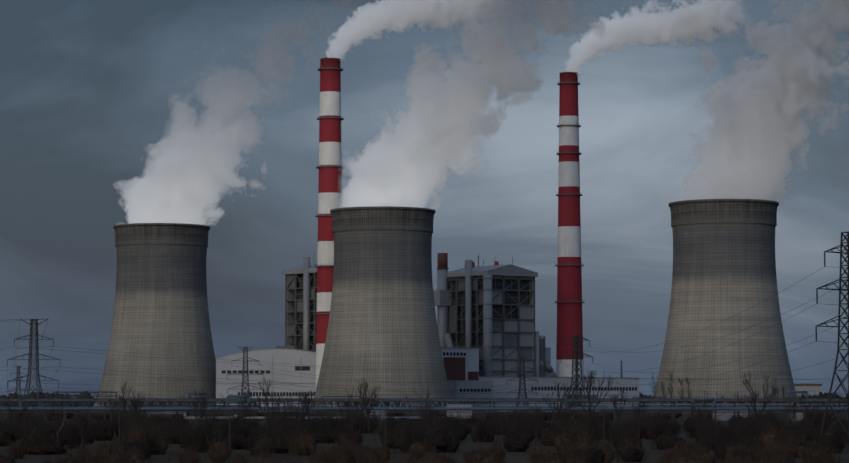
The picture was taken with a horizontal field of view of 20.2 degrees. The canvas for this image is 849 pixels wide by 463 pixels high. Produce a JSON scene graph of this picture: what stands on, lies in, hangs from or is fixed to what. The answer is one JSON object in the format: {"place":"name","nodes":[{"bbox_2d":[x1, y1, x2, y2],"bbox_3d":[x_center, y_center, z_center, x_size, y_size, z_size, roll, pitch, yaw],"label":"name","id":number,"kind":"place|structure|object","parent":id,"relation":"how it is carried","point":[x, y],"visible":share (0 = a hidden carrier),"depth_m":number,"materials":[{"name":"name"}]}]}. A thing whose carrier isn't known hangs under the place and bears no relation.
{"place":"outdoors","nodes":[
{"label":"outdoors","id":0,"kind":"place"},
{"bbox_2d":[0,384,847,405],"bbox_3d":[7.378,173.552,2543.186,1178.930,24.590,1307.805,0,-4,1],"label":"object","id":1,"kind":"structure","parent":0,"point":[808,387],"depth_m":2143.26,"materials":[{"name":"grey metal"}]},
{"bbox_2d":[0,397,848,462],"bbox_3d":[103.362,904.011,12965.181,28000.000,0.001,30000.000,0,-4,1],"label":"ground","id":2,"kind":"structure","parent":0,"point":[521,457],"depth_m":467.23,"materials":[{"name":"brown soil"}]},
{"bbox_2d":[7,365,26,402],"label":"pylon","id":3,"kind":"object","parent":2,"relation":"on","point":[19,382],"visible":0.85,"depth_m":2296.06,"materials":[{"name":"metal"}]},
{"bbox_2d":[7,319,59,416],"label":"pylon","id":4,"kind":"object","parent":2,"relation":"on","point":[34,324],"visible":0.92,"depth_m":1046.94,"materials":[{"name":"metal"}]},
{"bbox_2d":[92,223,215,411],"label":"cooling tower","id":5,"kind":"structure","parent":2,"relation":"on","point":[161,311],"depth_m":1610.95,"materials":[{"name":"concrete"}]},
{"bbox_2d":[227,347,263,404],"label":"pylon","id":6,"kind":"object","parent":2,"relation":"on","point":[247,374],"visible":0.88,"depth_m":1275.20,"materials":[{"name":"metal"}]},
{"bbox_2d":[216,346,315,411],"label":"turbine hall","id":7,"kind":"structure","parent":2,"relation":"on","point":[289,356],"depth_m":1584.06,"materials":[{"name":"metal"}]},
{"bbox_2d":[282,257,369,405],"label":"boiler house","id":8,"kind":"structure","parent":2,"relation":"on","point":[300,303],"depth_m":1630.07,"materials":[{"name":"metal"}]},
{"bbox_2d":[314,58,343,405],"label":"chimney","id":9,"kind":"object","parent":2,"relation":"on","point":[330,157],"visible":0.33,"depth_m":1557.23,"materials":[{"name":"concrete"}]},
{"bbox_2d":[310,206,452,413],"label":"cooling tower","id":10,"kind":"structure","parent":2,"relation":"on","point":[382,317],"depth_m":1469.90,"materials":[{"name":"concrete"}]},
{"bbox_2d":[89,389,707,455],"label":"poles","id":11,"kind":"object","parent":2,"relation":"on","point":[320,404],"visible":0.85,"depth_m":514.80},
{"bbox_2d":[0,370,847,443],"bbox_3d":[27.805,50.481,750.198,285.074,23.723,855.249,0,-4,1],"label":"bare trees","id":12,"kind":"object","parent":2,"relation":"on","point":[270,416],"visible":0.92,"depth_m":594.59,"materials":[{"name":"brown plant"}]},
{"bbox_2d":[0,391,847,424],"bbox_3d":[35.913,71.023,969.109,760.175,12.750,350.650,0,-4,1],"label":"pipe racks","id":13,"kind":"object","parent":2,"relation":"on","point":[724,413],"visible":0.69,"depth_m":953.94,"materials":[{"name":"metal"}]},
{"bbox_2d":[0,405,848,462],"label":"bushes","id":14,"kind":"object","parent":2,"relation":"on","point":[740,439],"visible":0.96,"depth_m":447.60,"materials":[{"name":"plant"}]},
{"bbox_2d":[12,392,847,420],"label":"tree line","id":15,"kind":"object","parent":2,"relation":"on","point":[69,416],"visible":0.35,"depth_m":1039.48,"materials":[{"name":"black plant"}]},
{"bbox_2d":[433,253,537,376],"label":"boiler house","id":16,"kind":"structure","parent":2,"relation":"on","point":[488,312],"depth_m":1662.43,"materials":[{"name":"metal"}]},
{"bbox_2d":[405,331,639,411],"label":"plant buildings","id":17,"kind":"structure","parent":2,"relation":"on","point":[459,361],"depth_m":1628.45,"materials":[{"name":"metal"}]},
{"bbox_2d":[507,357,537,411],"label":"pylon","id":18,"kind":"object","parent":2,"relation":"on","point":[520,374],"visible":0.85,"depth_m":1323.42,"materials":[{"name":"metal"}]},
{"bbox_2d":[555,72,584,376],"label":"chimney","id":19,"kind":"object","parent":2,"relation":"on","point":[569,302],"visible":0.79,"depth_m":1717.80,"materials":[{"name":"concrete"}]},
{"bbox_2d":[560,335,592,411],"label":"pylon","id":20,"kind":"object","parent":2,"relation":"on","point":[576,352],"visible":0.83,"depth_m":1114.36,"materials":[{"name":"metal"}]},
{"bbox_2d":[645,199,799,413],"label":"cooling tower","id":21,"kind":"structure","parent":2,"relation":"on","point":[724,264],"depth_m":1413.24,"materials":[{"name":"concrete"}]},
{"bbox_2d":[815,232,848,443],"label":"pylon","id":22,"kind":"object","parent":2,"relation":"on","point":[841,252],"visible":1,"depth_m":515.72,"materials":[{"name":"metal"}]},
{"bbox_2d":[0,267,848,414],"bbox_3d":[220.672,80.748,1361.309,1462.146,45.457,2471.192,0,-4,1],"label":"power lines","id":23,"kind":"object","parent":22,"relation":"attached to","point":[484,376],"visible":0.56,"depth_m":1123.06,"materials":[{"name":"metal"}]},
{"bbox_2d":[0,0,848,396],"label":"sky","id":24,"kind":"structure","parent":0,"point":[113,112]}
]}

